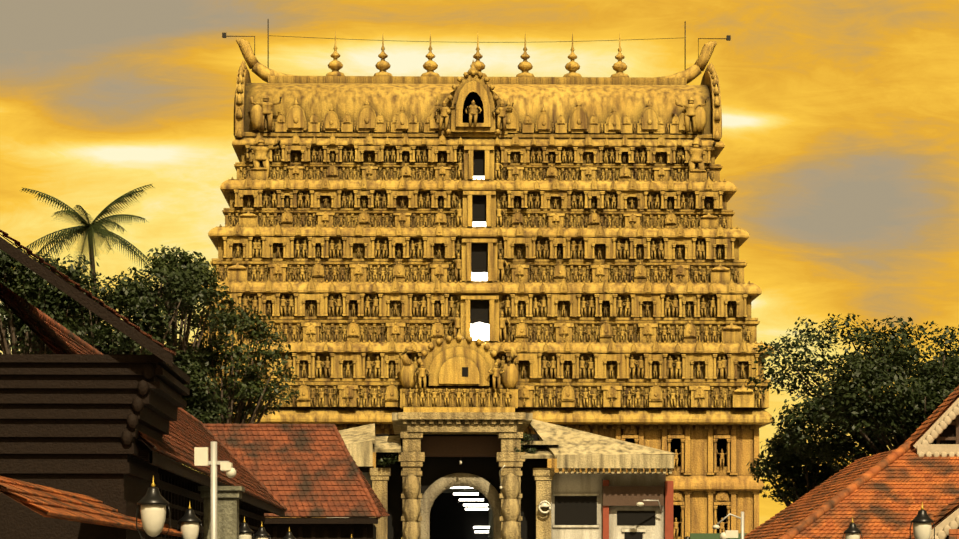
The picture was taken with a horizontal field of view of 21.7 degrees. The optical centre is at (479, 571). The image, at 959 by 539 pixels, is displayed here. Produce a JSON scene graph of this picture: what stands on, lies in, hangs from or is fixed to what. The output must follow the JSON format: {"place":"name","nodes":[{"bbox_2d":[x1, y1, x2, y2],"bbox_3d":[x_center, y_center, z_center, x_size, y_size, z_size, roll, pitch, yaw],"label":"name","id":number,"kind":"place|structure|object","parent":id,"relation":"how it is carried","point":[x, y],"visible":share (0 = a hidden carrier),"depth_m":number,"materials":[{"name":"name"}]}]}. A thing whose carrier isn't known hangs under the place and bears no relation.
{"place":"outdoors","nodes":[
{"label":"outdoors","id":0,"kind":"place"},
{"bbox_2d":[0,244,101,353],"bbox_3d":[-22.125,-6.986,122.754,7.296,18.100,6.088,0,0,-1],"label":"tree","id":1,"kind":"object","parent":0,"point":[52,306],"depth_m":121.69,"materials":[{"name":"green plant"}]},
{"bbox_2d":[21,184,155,345],"bbox_3d":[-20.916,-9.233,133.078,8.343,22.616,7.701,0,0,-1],"label":"palm tree","id":2,"kind":"object","parent":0,"point":[95,226],"depth_m":132.64,"materials":[{"name":"green plant"}]},
{"bbox_2d":[0,252,228,385],"bbox_3d":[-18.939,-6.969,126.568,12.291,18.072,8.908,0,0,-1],"label":"tree","id":3,"kind":"object","parent":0,"point":[140,300],"depth_m":125.87,"materials":[{"name":"green plant"}]},
{"bbox_2d":[112,245,237,461],"bbox_3d":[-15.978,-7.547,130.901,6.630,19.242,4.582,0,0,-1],"label":"tree","id":4,"kind":"object","parent":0,"point":[183,259],"depth_m":130.36,"materials":[{"name":"green plant"}]},
{"bbox_2d":[163,345,232,459],"bbox_3d":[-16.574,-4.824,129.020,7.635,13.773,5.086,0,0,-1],"label":"tree","id":5,"kind":"object","parent":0,"point":[205,411],"depth_m":128.41,"materials":[{"name":"green plant"}]},
{"bbox_2d":[165,301,299,423],"bbox_3d":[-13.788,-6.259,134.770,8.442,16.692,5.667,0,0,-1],"label":"tree","id":6,"kind":"object","parent":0,"point":[242,388],"depth_m":134.29,"materials":[{"name":"green plant"}]},
{"bbox_2d":[421,473,500,538],"bbox_3d":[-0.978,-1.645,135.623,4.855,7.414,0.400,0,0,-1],"label":"stone arch","id":7,"kind":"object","parent":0,"point":[438,487],"visible":0.77,"depth_m":135.42,"materials":[{"name":"beige stone"}]},
{"bbox_2d":[369,412,553,538],"bbox_3d":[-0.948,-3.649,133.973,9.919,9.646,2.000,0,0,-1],"label":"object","id":8,"kind":"structure","parent":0,"point":[503,425],"depth_m":133.29,"materials":[{"name":"beige stone"}]},
{"bbox_2d":[432,480,492,538],"bbox_3d":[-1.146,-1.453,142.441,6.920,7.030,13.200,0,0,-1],"label":"arch inner edge","id":9,"kind":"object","parent":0,"point":[452,490],"depth_m":146.14,"materials":[{"name":"grey stone"}]},
{"bbox_2d":[462,151,488,376],"bbox_3d":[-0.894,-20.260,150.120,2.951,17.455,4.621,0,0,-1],"label":"window openings","id":10,"kind":"object","parent":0,"point":[479,310],"visible":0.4,"depth_m":150.30,"materials":[{"name":"black"}]},
{"bbox_2d":[470,176,488,340],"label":"window openings","id":11,"kind":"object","parent":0,"point":[479,330],"visible":0.81,"depth_m":149.59,"materials":[{"name":"white"}]},
{"bbox_2d":[0,0,958,525],"label":"sky","id":12,"kind":"structure","parent":0,"point":[840,118],"materials":[{"name":"yellow"}]},
{"bbox_2d":[327,473,665,538],"bbox_3d":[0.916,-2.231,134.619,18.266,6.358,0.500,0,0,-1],"label":"white porch walls","id":13,"kind":"structure","parent":0,"point":[575,484],"depth_m":134.61,"materials":[{"name":"white paint"}]},
{"bbox_2d":[339,413,675,473],"bbox_3d":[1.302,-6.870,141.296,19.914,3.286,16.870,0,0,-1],"label":"porch roof slabs","id":14,"kind":"structure","parent":13,"relation":"on","point":[567,448],"depth_m":133.44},
{"bbox_2d":[376,431,537,467],"bbox_3d":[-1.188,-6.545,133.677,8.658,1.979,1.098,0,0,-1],"label":"porch roof weeds","id":15,"kind":"object","parent":14,"relation":"on","point":[381,461],"visible":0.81,"depth_m":133.59,"materials":[{"name":"green plant"}]},
{"bbox_2d":[460,461,548,506],"bbox_3d":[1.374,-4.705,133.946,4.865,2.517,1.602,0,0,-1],"label":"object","id":16,"kind":"object","parent":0,"point":[544,504],"visible":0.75,"depth_m":133.55,"materials":[{"name":"white"}]},
{"bbox_2d":[265,424,764,538],"bbox_3d":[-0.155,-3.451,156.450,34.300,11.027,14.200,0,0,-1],"label":"temple base wall","id":17,"kind":"structure","parent":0,"point":[708,490],"depth_m":150.08,"materials":[{"name":"yellow stone"}]},
{"bbox_2d":[305,449,727,537],"bbox_3d":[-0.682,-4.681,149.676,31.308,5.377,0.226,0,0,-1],"label":"gopuram base sculptures","id":18,"kind":"object","parent":17,"relation":"attached to","point":[722,523],"visible":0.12,"depth_m":149.98},
{"bbox_2d":[421,436,663,505],"bbox_3d":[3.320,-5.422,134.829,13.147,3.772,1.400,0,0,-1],"label":"panels","id":19,"kind":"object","parent":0,"point":[460,446],"visible":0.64,"depth_m":134.98,"materials":[{"name":"brown wood"}]},
{"bbox_2d":[538,501,550,513],"bbox_3d":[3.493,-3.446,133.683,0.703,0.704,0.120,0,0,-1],"label":"wall ornament","id":20,"kind":"object","parent":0,"point":[540,510],"visible":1,"depth_m":133.64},
{"bbox_2d":[603,480,672,538],"bbox_3d":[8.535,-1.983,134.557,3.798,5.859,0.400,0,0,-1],"label":"red porch posts","id":21,"kind":"object","parent":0,"point":[668,509],"visible":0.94,"depth_m":134.40,"materials":[{"name":"red paint"}]},
{"bbox_2d":[745,313,958,471],"bbox_3d":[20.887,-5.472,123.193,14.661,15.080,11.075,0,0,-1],"label":"tree","id":22,"kind":"object","parent":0,"point":[815,411],"depth_m":122.81,"materials":[{"name":"green plant"}]},
{"label":"ground","id":23,"kind":"structure","parent":0,"visible":0},
{"bbox_2d":[198,486,244,538],"bbox_3d":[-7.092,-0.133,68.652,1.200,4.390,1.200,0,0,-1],"label":"stone pillar","id":24,"kind":"structure","parent":23,"relation":"on","point":[228,497],"depth_m":68.20,"materials":[{"name":"grey stone"}]},
{"bbox_2d":[0,237,958,538],"bbox_3d":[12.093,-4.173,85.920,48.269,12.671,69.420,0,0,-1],"label":"wooden building","id":25,"kind":"structure","parent":23,"relation":"on","point":[72,423],"depth_m":51.29,"materials":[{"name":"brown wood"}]},
{"bbox_2d":[0,230,389,518],"bbox_3d":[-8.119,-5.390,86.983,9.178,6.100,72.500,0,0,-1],"label":"house roof tiles","id":26,"kind":"object","parent":25,"relation":"on","point":[302,470],"visible":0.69,"depth_m":112.12,"materials":[{"name":"tile"}]},
{"bbox_2d":[0,386,958,538],"bbox_3d":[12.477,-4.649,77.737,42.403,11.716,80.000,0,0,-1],"label":"house roof tiles","id":27,"kind":"object","parent":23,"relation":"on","point":[884,495],"visible":0.96,"depth_m":102.89,"materials":[{"name":"tile"}]},
{"bbox_2d":[913,398,958,457],"bbox_3d":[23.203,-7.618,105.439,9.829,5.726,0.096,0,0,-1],"label":"house barge boards","id":28,"kind":"object","parent":27,"relation":"attached to","point":[922,445],"visible":0.9,"depth_m":105.34,"materials":[{"name":"beige wood"}]},
{"bbox_2d":[920,397,958,443],"bbox_3d":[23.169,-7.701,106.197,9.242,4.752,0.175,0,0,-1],"label":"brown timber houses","id":29,"kind":"structure","parent":27,"relation":"attached to","point":[939,438],"depth_m":106.04,"materials":[{"name":"brown wood"}]},
{"bbox_2d":[930,508,958,538],"bbox_3d":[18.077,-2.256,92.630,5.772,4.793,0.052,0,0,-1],"label":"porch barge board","id":30,"kind":"object","parent":27,"relation":"attached to","point":[943,527],"visible":0.9,"depth_m":92.60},
{"bbox_2d":[190,31,773,426],"bbox_3d":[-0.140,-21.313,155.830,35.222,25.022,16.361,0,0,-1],"label":"temple tower","id":31,"kind":"structure","parent":23,"relation":"on","point":[619,100],"depth_m":150.49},
{"bbox_2d":[222,19,730,69],"bbox_3d":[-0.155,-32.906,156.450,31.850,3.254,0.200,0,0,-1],"label":"lightning rod wire","id":32,"kind":"object","parent":31,"relation":"attached to","point":[728,38],"visible":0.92,"depth_m":156.47,"materials":[{"name":"grey metal"}]},
{"bbox_2d":[206,95,764,406],"bbox_3d":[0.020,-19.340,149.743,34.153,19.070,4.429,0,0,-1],"label":"carved statues","id":33,"kind":"object","parent":31,"relation":"on","point":[261,151],"visible":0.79,"depth_m":150.17,"materials":[{"name":"paint"}]},
{"bbox_2d":[349,434,654,538],"bbox_3d":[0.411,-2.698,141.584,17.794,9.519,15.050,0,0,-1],"label":"dark porch interior","id":34,"kind":"object","parent":23,"relation":"on","point":[451,517],"visible":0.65,"depth_m":135.85,"materials":[{"name":"black"}]},
{"bbox_2d":[451,486,489,532],"bbox_3d":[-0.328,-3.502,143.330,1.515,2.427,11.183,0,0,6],"label":"corridor fluorescent tubes","id":35,"kind":"object","parent":34,"relation":"attached to","point":[474,527],"visible":0.83,"depth_m":143.87,"materials":[{"name":"white"}]},
{"bbox_2d":[136,487,934,538],"bbox_3d":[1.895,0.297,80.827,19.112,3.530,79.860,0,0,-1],"label":"street lamps","id":36,"kind":"object","parent":23,"relation":"on","point":[153,495],"visible":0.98,"depth_m":58.75,"materials":[{"name":"black paint"}]},
{"bbox_2d":[140,504,931,538],"bbox_3d":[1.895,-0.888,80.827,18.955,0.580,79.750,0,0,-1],"label":"lamp globes","id":37,"kind":"object","parent":36,"relation":"on","point":[153,517],"visible":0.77,"depth_m":58.55,"materials":[{"name":"white glass"}]},
{"bbox_2d":[151,476,923,538],"bbox_3d":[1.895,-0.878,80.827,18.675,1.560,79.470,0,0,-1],"label":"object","id":38,"kind":"object","parent":36,"relation":"on","point":[244,521],"visible":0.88,"depth_m":59.18,"materials":[{"name":"orange paint"}]},
{"bbox_2d":[747,418,847,506],"bbox_3d":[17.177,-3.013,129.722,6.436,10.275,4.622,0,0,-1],"label":"tree","id":39,"kind":"object","parent":23,"relation":"on","point":[788,460],"depth_m":129.01,"materials":[{"name":"green plant"}]},
{"bbox_3d":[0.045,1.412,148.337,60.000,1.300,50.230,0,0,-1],"label":"temple platform steps","id":40,"kind":"object","parent":23,"relation":"on","visible":0},
{"bbox_2d":[690,533,747,538],"bbox_3d":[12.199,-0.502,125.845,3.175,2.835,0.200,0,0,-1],"label":"wall","id":41,"kind":"structure","parent":40,"relation":"on","point":[704,535],"depth_m":125.73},
{"bbox_3d":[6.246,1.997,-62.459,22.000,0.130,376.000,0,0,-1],"label":"street kerbs and pavement","id":42,"kind":"structure","parent":0,"visible":0},
{"bbox_2d":[208,442,743,538],"bbox_3d":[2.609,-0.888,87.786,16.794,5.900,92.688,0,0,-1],"label":"cctv poles arms","id":43,"kind":"object","parent":42,"relation":"on","point":[213,462],"visible":0.94,"depth_m":41.27},
{"bbox_2d":[194,447,737,538],"bbox_3d":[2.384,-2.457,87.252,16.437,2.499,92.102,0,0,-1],"label":"security cameras","id":44,"kind":"object","parent":43,"relation":"attached to","point":[201,456],"visible":1,"depth_m":41.17,"materials":[{"name":"white plastic"}]}
]}

